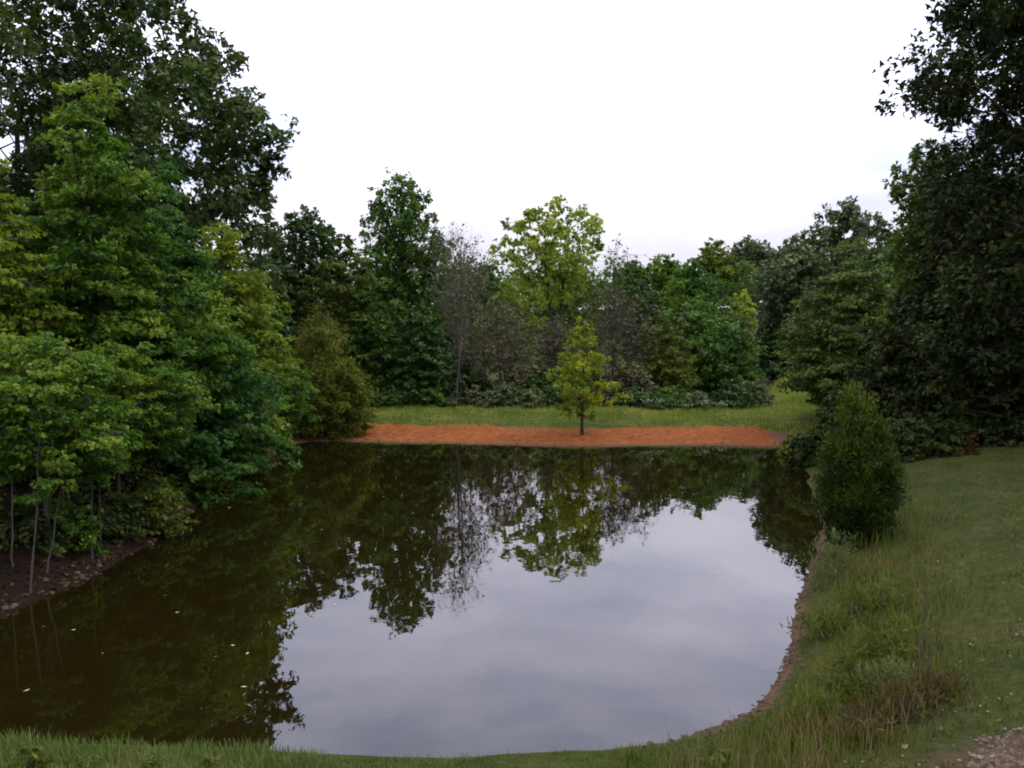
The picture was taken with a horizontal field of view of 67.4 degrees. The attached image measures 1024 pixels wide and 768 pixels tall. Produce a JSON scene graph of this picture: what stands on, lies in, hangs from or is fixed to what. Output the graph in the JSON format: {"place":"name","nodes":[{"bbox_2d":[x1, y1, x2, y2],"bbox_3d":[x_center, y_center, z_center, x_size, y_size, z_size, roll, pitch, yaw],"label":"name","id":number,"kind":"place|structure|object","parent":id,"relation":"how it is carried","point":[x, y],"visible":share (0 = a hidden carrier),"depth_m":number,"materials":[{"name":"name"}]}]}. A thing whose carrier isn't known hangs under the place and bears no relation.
{"place":"outdoors","nodes":[
{"label":"outdoors","id":0,"kind":"place"},
{"bbox_2d":[0,441,822,757],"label":"pond water","id":1,"kind":"structure","parent":0,"point":[454,599],"depth_m":11.89,"materials":[{"name":"black liquid"}]},
{"bbox_2d":[0,307,1023,767],"bbox_3d":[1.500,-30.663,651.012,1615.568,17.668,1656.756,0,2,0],"label":"ground","id":2,"kind":"structure","parent":0,"point":[612,435],"depth_m":12.54,"materials":[{"name":"green plant"}]},
{"bbox_2d":[0,374,54,567],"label":"sapling","id":3,"kind":"object","parent":2,"relation":"on","point":[20,476],"visible":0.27,"depth_m":12.90,"materials":[{"name":"green plant"}]},
{"bbox_2d":[3,736,56,767],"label":"weed sprig","id":4,"kind":"object","parent":2,"relation":"on","point":[32,759],"visible":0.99,"depth_m":6.56,"materials":[{"name":"green plant"}]},
{"bbox_2d":[0,500,80,557],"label":"shrub","id":5,"kind":"object","parent":2,"relation":"on","point":[24,524],"visible":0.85,"depth_m":13.51,"materials":[{"name":"green plant"}]},
{"bbox_2d":[0,382,91,592],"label":"sapling","id":6,"kind":"object","parent":2,"relation":"on","point":[24,457],"visible":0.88,"depth_m":12.40,"materials":[{"name":"green plant"}]},
{"bbox_2d":[9,382,113,572],"bbox_3d":[-7.701,1.668,13.239,1.551,3.411,1.412,-1,3,-26],"label":"sapling","id":7,"kind":"object","parent":2,"relation":"on","point":[102,415],"visible":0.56,"depth_m":13.13,"materials":[{"name":"green plant"}]},
{"bbox_2d":[0,157,136,475],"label":"maple tree","id":8,"kind":"object","parent":2,"relation":"on","point":[11,280],"visible":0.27,"depth_m":16.72,"materials":[{"name":"green plant"}]},
{"bbox_2d":[0,331,143,542],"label":"maple tree","id":9,"kind":"object","parent":2,"relation":"on","point":[63,362],"visible":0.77,"depth_m":13.30,"materials":[{"name":"green plant"}]},
{"bbox_2d":[40,494,108,556],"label":"bush","id":10,"kind":"object","parent":2,"relation":"on","point":[84,536],"visible":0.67,"depth_m":14.07,"materials":[{"name":"green plant"}]},
{"bbox_2d":[0,0,162,257],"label":"oak tree","id":11,"kind":"object","parent":2,"relation":"on","point":[11,38],"visible":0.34,"depth_m":35.61,"materials":[{"name":"green plant"}]},
{"bbox_2d":[39,488,123,544],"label":"shrub","id":12,"kind":"object","parent":2,"relation":"on","point":[104,518],"visible":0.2,"depth_m":14.86,"materials":[{"name":"green plant"}]},
{"bbox_2d":[66,398,129,558],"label":"sapling","id":13,"kind":"object","parent":2,"relation":"on","point":[103,475],"visible":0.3,"depth_m":14.09,"materials":[{"name":"green plant"}]},
{"bbox_2d":[56,418,144,553],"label":"sapling","id":14,"kind":"object","parent":2,"relation":"on","point":[104,483],"visible":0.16,"depth_m":14.61,"materials":[{"name":"green plant"}]},
{"bbox_2d":[60,451,161,493],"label":"shrub","id":15,"kind":"object","parent":2,"relation":"on","point":[127,479],"visible":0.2,"depth_m":18.28,"materials":[{"name":"green plant"}]},
{"bbox_2d":[82,485,154,544],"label":"shrub","id":16,"kind":"object","parent":2,"relation":"on","point":[127,511],"visible":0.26,"depth_m":15.64,"materials":[{"name":"green plant"}]},
{"bbox_2d":[0,72,259,424],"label":"maple tree","id":17,"kind":"object","parent":2,"relation":"on","point":[127,292],"visible":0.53,"depth_m":18.32,"materials":[{"name":"green plant"}]},
{"bbox_2d":[37,339,227,497],"bbox_3d":[-8.586,1.014,16.505,3.175,3.943,4.050,2,3,33],"label":"maple tree","id":18,"kind":"object","parent":2,"relation":"on","point":[162,428],"visible":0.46,"depth_m":16.43,"materials":[{"name":"green plant"}]},
{"bbox_2d":[0,448,277,610],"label":"leaf litter","id":19,"kind":"object","parent":2,"relation":"on","point":[43,565],"visible":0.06,"depth_m":13.88,"materials":[{"name":"brown plant"}]},
{"bbox_2d":[1,0,301,298],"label":"oak tree","id":20,"kind":"object","parent":2,"relation":"on","point":[209,207],"visible":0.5,"depth_m":37.95,"materials":[{"name":"green plant"}]},
{"bbox_2d":[122,474,200,538],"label":"bush","id":21,"kind":"object","parent":2,"relation":"on","point":[160,500],"visible":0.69,"depth_m":16.58,"materials":[{"name":"green plant"}]},
{"bbox_2d":[132,439,198,485],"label":"shrub","id":22,"kind":"object","parent":2,"relation":"on","point":[165,470],"visible":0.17,"depth_m":19.81,"materials":[{"name":"green plant"}]},
{"bbox_2d":[99,162,255,448],"bbox_3d":[-10.105,-1.818,21.746,4.951,8.869,5.671,0,2,0],"label":"maple tree","id":23,"kind":"object","parent":2,"relation":"on","point":[202,259],"visible":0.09,"depth_m":21.66,"materials":[{"name":"green plant"}]},
{"bbox_2d":[170,454,234,504],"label":"shrub","id":24,"kind":"object","parent":2,"relation":"on","point":[217,486],"visible":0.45,"depth_m":20.34,"materials":[{"name":"green plant"}]},
{"bbox_2d":[145,321,302,507],"bbox_3d":[-8.513,0.854,21.274,4.564,5.315,5.178,0,2,0],"label":"maple tree","id":25,"kind":"object","parent":2,"relation":"on","point":[241,462],"visible":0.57,"depth_m":21.12,"materials":[{"name":"green plant"}]},
{"bbox_2d":[177,222,302,442],"bbox_3d":[-9.409,-1.194,25.053,5.286,8.102,6.080,0,2,0],"label":"maple tree","id":26,"kind":"object","parent":2,"relation":"on","point":[240,284],"visible":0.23,"depth_m":24.68,"materials":[{"name":"green plant"}]},
{"bbox_2d":[258,304,321,447],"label":"maple tree","id":27,"kind":"object","parent":2,"relation":"on","point":[302,391],"visible":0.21,"depth_m":28.31,"materials":[{"name":"green plant"}]},
{"bbox_2d":[255,203,373,404],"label":"oak tree","id":28,"kind":"object","parent":2,"relation":"on","point":[312,250],"visible":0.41,"depth_m":50.40,"materials":[{"name":"green plant"}]},
{"bbox_2d":[278,305,383,441],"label":"willow tree","id":29,"kind":"object","parent":2,"relation":"on","point":[321,370],"visible":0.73,"depth_m":34.66,"materials":[{"name":"green plant"}]},
{"bbox_2d":[296,233,385,395],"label":"forest tree","id":30,"kind":"object","parent":2,"relation":"on","point":[339,292],"visible":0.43,"depth_m":46.20,"materials":[{"name":"green plant"}]},
{"bbox_2d":[313,359,380,438],"bbox_3d":[-7.788,0.819,35.465,3.265,4.180,3.024,2,3,38],"label":"shrub","id":31,"kind":"object","parent":2,"relation":"on","point":[365,417],"visible":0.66,"depth_m":35.05,"materials":[{"name":"green plant"}]},
{"bbox_2d":[339,277,414,395],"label":"forest tree","id":32,"kind":"object","parent":2,"relation":"on","point":[388,347],"visible":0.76,"depth_m":45.29,"materials":[{"name":"green plant"}]},
{"bbox_2d":[372,386,417,408],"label":"shrub","id":33,"kind":"object","parent":2,"relation":"on","point":[385,396],"visible":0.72,"depth_m":43.43,"materials":[{"name":"green plant"}]},
{"bbox_2d":[351,166,459,389],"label":"tulip tree","id":34,"kind":"object","parent":2,"relation":"on","point":[403,287],"visible":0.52,"depth_m":55.50,"materials":[{"name":"green plant"}]},
{"bbox_2d":[385,309,455,406],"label":"forest tree","id":35,"kind":"object","parent":2,"relation":"on","point":[432,350],"visible":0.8,"depth_m":44.21,"materials":[{"name":"green plant"}]},
{"bbox_2d":[406,386,457,408],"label":"shrub","id":36,"kind":"object","parent":2,"relation":"on","point":[431,392],"visible":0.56,"depth_m":43.51,"materials":[{"name":"green plant"}]},
{"bbox_2d":[0,709,865,767],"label":"grass","id":37,"kind":"structure","parent":2,"relation":"on","point":[175,750],"depth_m":7.37,"materials":[{"name":"green plant"}]},
{"bbox_2d":[419,213,496,396],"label":"bare tree","id":38,"kind":"object","parent":2,"relation":"on","point":[459,331],"visible":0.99,"depth_m":45.65,"materials":[{"name":"grey plant"}]},
{"bbox_2d":[438,359,495,397],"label":"shrub","id":39,"kind":"object","parent":2,"relation":"on","point":[469,378],"visible":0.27,"depth_m":47.31,"materials":[{"name":"green plant"}]},
{"bbox_2d":[444,385,496,407],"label":"shrub","id":40,"kind":"object","parent":2,"relation":"on","point":[465,398],"visible":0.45,"depth_m":43.60,"materials":[{"name":"green plant"}]},
{"bbox_2d":[441,247,514,371],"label":"bare tree","id":41,"kind":"object","parent":2,"relation":"on","point":[480,301],"visible":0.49,"depth_m":51.69,"materials":[{"name":"grey plant"}]},
{"bbox_2d":[466,265,508,343],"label":"hill tree","id":42,"kind":"object","parent":2,"relation":"on","point":[497,289],"visible":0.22,"depth_m":118.55,"materials":[{"name":"green plant"}]},
{"bbox_2d":[472,381,524,409],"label":"shrub","id":43,"kind":"object","parent":2,"relation":"on","point":[499,396],"visible":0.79,"depth_m":42.52,"materials":[{"name":"green plant"}]},
{"bbox_2d":[461,294,549,392],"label":"forest tree","id":44,"kind":"object","parent":2,"relation":"on","point":[504,365],"visible":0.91,"depth_m":47.52,"materials":[{"name":"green plant"}]},
{"bbox_2d":[480,269,551,362],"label":"forest tree","id":45,"kind":"object","parent":2,"relation":"on","point":[521,300],"visible":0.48,"depth_m":103.78,"materials":[{"name":"green plant"}]},
{"bbox_2d":[508,384,547,409],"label":"shrub","id":46,"kind":"object","parent":2,"relation":"on","point":[530,397],"visible":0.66,"depth_m":42.54,"materials":[{"name":"green plant"}]},
{"bbox_2d":[500,365,559,396],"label":"shrub","id":47,"kind":"object","parent":2,"relation":"on","point":[520,380],"visible":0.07,"depth_m":46.46,"materials":[{"name":"green plant"}]},
{"bbox_2d":[219,233,870,348],"bbox_3d":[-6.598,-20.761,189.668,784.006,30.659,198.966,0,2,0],"label":"distant wood","id":48,"kind":"object","parent":2,"relation":"on","point":[510,277],"visible":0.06,"depth_m":138.93,"materials":[{"name":"green plant"}]},
{"bbox_2d":[486,193,605,360],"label":"tulip tree","id":49,"kind":"object","parent":2,"relation":"on","point":[546,254],"visible":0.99,"depth_m":78.28,"materials":[{"name":"green plant"}]},
{"bbox_2d":[523,365,578,404],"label":"shrub","id":50,"kind":"object","parent":2,"relation":"on","point":[540,382],"visible":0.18,"depth_m":45.49,"materials":[{"name":"green plant"}]},
{"bbox_2d":[524,312,584,376],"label":"bare tree","id":51,"kind":"object","parent":2,"relation":"on","point":[551,361],"visible":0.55,"depth_m":55.53,"materials":[{"name":"grey plant"}]},
{"bbox_2d":[550,263,608,352],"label":"forest tree","id":52,"kind":"object","parent":2,"relation":"on","point":[578,301],"visible":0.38,"depth_m":113.48,"materials":[{"name":"green plant"}]},
{"bbox_2d":[300,373,863,435],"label":"grass","id":53,"kind":"structure","parent":2,"relation":"on","point":[786,409],"depth_m":39.74,"materials":[{"name":"green plant"}]},
{"bbox_2d":[544,315,632,434],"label":"tree","id":54,"kind":"object","parent":2,"relation":"on","point":[578,341],"visible":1,"depth_m":34.74,"materials":[{"name":"green plant"}]},
{"bbox_2d":[587,232,650,366],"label":"bare tree","id":55,"kind":"object","parent":2,"relation":"on","point":[618,270],"visible":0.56,"depth_m":83.37,"materials":[{"name":"grey plant"}]},
{"bbox_2d":[571,277,667,381],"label":"bare tree","id":56,"kind":"object","parent":2,"relation":"on","point":[611,337],"visible":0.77,"depth_m":47.62,"materials":[{"name":"grey plant"}]},
{"bbox_2d":[596,358,660,401],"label":"shrub","id":57,"kind":"object","parent":2,"relation":"on","point":[626,379],"visible":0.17,"depth_m":45.15,"materials":[{"name":"green plant"}]},
{"bbox_2d":[610,259,647,311],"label":"hill tree","id":58,"kind":"object","parent":2,"relation":"on","point":[637,269],"visible":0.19,"depth_m":148.05,"materials":[{"name":"green plant"}]},
{"bbox_2d":[611,382,659,408],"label":"shrub","id":59,"kind":"object","parent":2,"relation":"on","point":[637,395],"visible":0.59,"depth_m":42.71,"materials":[{"name":"green plant"}]},
{"bbox_2d":[620,273,671,369],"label":"oak tree","id":60,"kind":"object","parent":2,"relation":"on","point":[636,295],"visible":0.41,"depth_m":65.14,"materials":[{"name":"green plant"}]},
{"bbox_2d":[634,254,681,317],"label":"hill tree","id":61,"kind":"object","parent":2,"relation":"on","point":[659,270],"visible":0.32,"depth_m":138.00,"materials":[{"name":"green plant"}]},
{"bbox_2d":[618,310,708,396],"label":"forest tree","id":62,"kind":"object","parent":2,"relation":"on","point":[674,369],"visible":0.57,"depth_m":49.18,"materials":[{"name":"green plant"}]},
{"bbox_2d":[649,384,696,410],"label":"shrub","id":63,"kind":"object","parent":2,"relation":"on","point":[674,398],"visible":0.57,"depth_m":42.21,"materials":[{"name":"green plant"}]},
{"bbox_2d":[648,269,709,335],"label":"forest tree","id":64,"kind":"object","parent":2,"relation":"on","point":[678,297],"visible":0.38,"depth_m":123.66,"materials":[{"name":"green plant"}]},
{"bbox_2d":[659,258,723,314],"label":"hill tree","id":65,"kind":"object","parent":2,"relation":"on","point":[691,274],"visible":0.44,"depth_m":127.99,"materials":[{"name":"green plant"}]},
{"bbox_2d":[653,293,768,398],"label":"forest tree","id":66,"kind":"object","parent":2,"relation":"on","point":[716,370],"visible":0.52,"depth_m":53.94,"materials":[{"name":"green plant"}]},
{"bbox_2d":[690,237,738,299],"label":"hill tree","id":67,"kind":"object","parent":2,"relation":"on","point":[709,257],"visible":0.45,"depth_m":147.32,"materials":[{"name":"green plant"}]},
{"bbox_2d":[689,272,744,337],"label":"forest tree","id":68,"kind":"object","parent":2,"relation":"on","point":[721,301],"visible":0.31,"depth_m":118.84,"materials":[{"name":"green plant"}]},
{"bbox_2d":[707,381,759,409],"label":"shrub","id":69,"kind":"object","parent":2,"relation":"on","point":[734,401],"visible":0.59,"depth_m":42.59,"materials":[{"name":"green plant"}]},
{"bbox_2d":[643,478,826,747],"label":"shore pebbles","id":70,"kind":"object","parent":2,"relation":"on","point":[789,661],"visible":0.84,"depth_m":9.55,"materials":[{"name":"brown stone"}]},
{"bbox_2d":[731,289,757,353],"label":"poplar tree","id":71,"kind":"object","parent":2,"relation":"on","point":[743,310],"visible":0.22,"depth_m":98.97,"materials":[{"name":"green plant"}]},
{"bbox_2d":[723,234,776,302],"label":"oak tree","id":72,"kind":"object","parent":2,"relation":"on","point":[753,250],"visible":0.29,"depth_m":160.35,"materials":[{"name":"green plant"}]},
{"bbox_2d":[737,380,774,408],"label":"shrub","id":73,"kind":"object","parent":2,"relation":"on","point":[763,398],"visible":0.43,"depth_m":44.69,"materials":[{"name":"green plant"}]},
{"bbox_2d":[744,308,812,380],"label":"forest tree","id":74,"kind":"object","parent":2,"relation":"on","point":[775,368],"visible":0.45,"depth_m":60.92,"materials":[{"name":"green plant"}]},
{"bbox_2d":[750,234,836,343],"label":"oak tree","id":75,"kind":"object","parent":2,"relation":"on","point":[791,273],"visible":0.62,"depth_m":60.24,"materials":[{"name":"green plant"}]},
{"bbox_2d":[756,706,832,753],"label":"weed clump","id":76,"kind":"object","parent":2,"relation":"on","point":[798,722],"visible":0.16,"depth_m":7.16,"materials":[{"name":"green plant"}]},
{"bbox_2d":[783,428,829,468],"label":"shrub","id":77,"kind":"object","parent":2,"relation":"on","point":[804,449],"visible":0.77,"depth_m":26.30,"materials":[{"name":"green plant"}]},
{"bbox_2d":[779,593,853,641],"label":"weed clump","id":78,"kind":"object","parent":2,"relation":"on","point":[825,626],"visible":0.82,"depth_m":10.18,"materials":[{"name":"green plant"}]},
{"bbox_2d":[781,680,854,728],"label":"weed clump","id":79,"kind":"object","parent":2,"relation":"on","point":[819,693],"visible":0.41,"depth_m":7.80,"materials":[{"name":"green plant"}]},
{"bbox_2d":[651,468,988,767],"bbox_3d":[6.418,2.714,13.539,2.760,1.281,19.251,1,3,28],"label":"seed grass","id":80,"kind":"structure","parent":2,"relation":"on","point":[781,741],"depth_m":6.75,"materials":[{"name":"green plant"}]},
{"bbox_2d":[796,526,857,581],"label":"weed clump","id":81,"kind":"object","parent":2,"relation":"on","point":[827,566],"visible":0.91,"depth_m":12.45,"materials":[{"name":"green plant"}]},
{"bbox_2d":[768,195,901,327],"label":"oak tree","id":82,"kind":"object","parent":2,"relation":"on","point":[852,218],"visible":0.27,"depth_m":63.97,"materials":[{"name":"green plant"}]},
{"bbox_2d":[772,237,905,412],"bbox_3d":[16.140,-2.373,35.785,7.437,8.825,8.337,0,2,0],"label":"maple tree","id":83,"kind":"object","parent":2,"relation":"on","point":[824,354],"visible":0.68,"depth_m":35.16,"materials":[{"name":"green plant"}]},
{"bbox_2d":[814,389,866,440],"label":"shrub","id":84,"kind":"object","parent":2,"relation":"on","point":[827,415],"visible":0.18,"depth_m":29.94,"materials":[{"name":"green plant"}]},
{"bbox_2d":[784,689,910,753],"bbox_3d":[2.962,3.030,6.530,0.815,0.635,1.071,-1,3,-28],"label":"weed clump","id":85,"kind":"object","parent":2,"relation":"on","point":[851,715],"visible":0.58,"depth_m":6.66,"materials":[{"name":"green plant"}]},
{"bbox_2d":[809,642,894,707],"bbox_3d":[3.679,3.165,8.168,0.974,0.794,0.929,0,2,0],"label":"weed clump","id":86,"kind":"object","parent":2,"relation":"on","point":[846,664],"visible":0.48,"depth_m":8.22,"materials":[{"name":"green plant"}]},
{"bbox_2d":[808,379,913,549],"bbox_3d":[6.510,1.612,14.302,1.779,3.446,1.796,0,2,0],"label":"cedar bush","id":87,"kind":"object","parent":2,"relation":"on","point":[860,487],"visible":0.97,"depth_m":13.99,"materials":[{"name":"green plant"}]},
{"bbox_2d":[824,567,899,627],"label":"weed clump","id":88,"kind":"object","parent":2,"relation":"on","point":[869,599],"visible":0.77,"depth_m":10.45,"materials":[{"name":"green plant"}]},
{"bbox_2d":[827,618,917,679],"bbox_3d":[4.061,3.000,8.463,0.898,0.760,0.962,-2,3,-39],"label":"weed clump","id":89,"kind":"object","parent":2,"relation":"on","point":[878,655],"visible":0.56,"depth_m":8.53,"materials":[{"name":"green plant"}]},
{"bbox_2d":[840,606,936,660],"bbox_3d":[4.269,2.928,8.826,1.066,0.755,0.821,0,2,0],"label":"weed clump","id":90,"kind":"object","parent":2,"relation":"on","point":[891,620],"visible":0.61,"depth_m":8.82,"materials":[{"name":"green plant"}]},
{"bbox_2d":[845,648,933,706],"bbox_3d":[3.914,3.045,7.899,0.931,0.672,0.835,-1,3,-26],"label":"weed clump","id":91,"kind":"object","parent":2,"relation":"on","point":[895,667],"visible":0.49,"depth_m":7.89,"materials":[{"name":"green plant"}]},
{"bbox_2d":[854,566,924,611],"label":"weed clump","id":92,"kind":"object","parent":2,"relation":"on","point":[883,587],"visible":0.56,"depth_m":10.45,"materials":[{"name":"green plant"}]},
{"bbox_2d":[843,666,953,730],"bbox_3d":[3.574,2.947,7.047,0.852,0.684,0.763,-1,2,-13],"label":"weed clump","id":93,"kind":"object","parent":2,"relation":"on","point":[895,697],"visible":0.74,"depth_m":7.02,"materials":[{"name":"green plant"}]},
{"bbox_2d":[865,386,939,431],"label":"shrub","id":94,"kind":"object","parent":2,"relation":"on","point":[899,403],"visible":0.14,"depth_m":25.62,"materials":[{"name":"green plant"}]},
{"bbox_2d":[842,264,988,428],"bbox_3d":[14.196,-0.951,26.650,5.191,6.544,5.323,1,3,26],"label":"forest tree","id":95,"kind":"object","parent":2,"relation":"on","point":[890,352],"visible":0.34,"depth_m":26.21,"materials":[{"name":"green plant"}]},
{"bbox_2d":[885,409,969,462],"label":"shrub","id":96,"kind":"object","parent":2,"relation":"on","point":[919,436],"visible":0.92,"depth_m":22.04,"materials":[{"name":"green plant"}]},
{"bbox_2d":[905,648,979,714],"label":"weed clump","id":97,"kind":"object","parent":2,"relation":"on","point":[953,682],"visible":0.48,"depth_m":7.40,"materials":[{"name":"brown plant"}]},
{"bbox_2d":[871,0,1023,444],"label":"oak tree","id":98,"kind":"object","parent":2,"relation":"on","point":[975,285],"visible":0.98,"depth_m":22.64,"materials":[{"name":"green plant"}]},
{"bbox_2d":[881,138,1020,342],"bbox_3d":[16.421,-3.686,28.912,5.393,10.819,5.132,0,2,0],"label":"oak tree","id":99,"kind":"object","parent":2,"relation":"on","point":[901,252],"visible":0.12,"depth_m":28.63,"materials":[{"name":"green plant"}]},
{"bbox_2d":[924,309,1023,421],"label":"forest tree","id":100,"kind":"object","parent":2,"relation":"on","point":[997,380],"visible":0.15,"depth_m":23.52,"materials":[{"name":"green plant"}]},
{"bbox_2d":[936,395,1019,447],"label":"shrub","id":101,"kind":"object","parent":2,"relation":"on","point":[986,429],"visible":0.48,"depth_m":22.90,"materials":[{"name":"green plant"}]},
{"bbox_2d":[965,727,1023,767],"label":"gravel","id":102,"kind":"structure","parent":2,"relation":"on","point":[988,758],"depth_m":5.50,"materials":[{"name":"gravel"}]},
{"bbox_2d":[979,399,1023,446],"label":"shrub","id":103,"kind":"object","parent":2,"relation":"on","point":[1013,434],"visible":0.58,"depth_m":22.43,"materials":[{"name":"green plant"}]},
{"bbox_2d":[0,0,1023,312],"label":"sky","id":104,"kind":"structure","parent":0,"point":[681,124],"materials":[{"name":"white"}]},
{"bbox_2d":[614,460,1023,767],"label":"bank grass","id":105,"kind":"structure","parent":0,"point":[772,758],"depth_m":8.27,"materials":[{"name":"green plant"}]},
{"bbox_2d":[704,442,1023,767],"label":"lawn grass","id":106,"kind":"structure","parent":0,"point":[926,740],"depth_m":9.42,"materials":[{"name":"green plant"}]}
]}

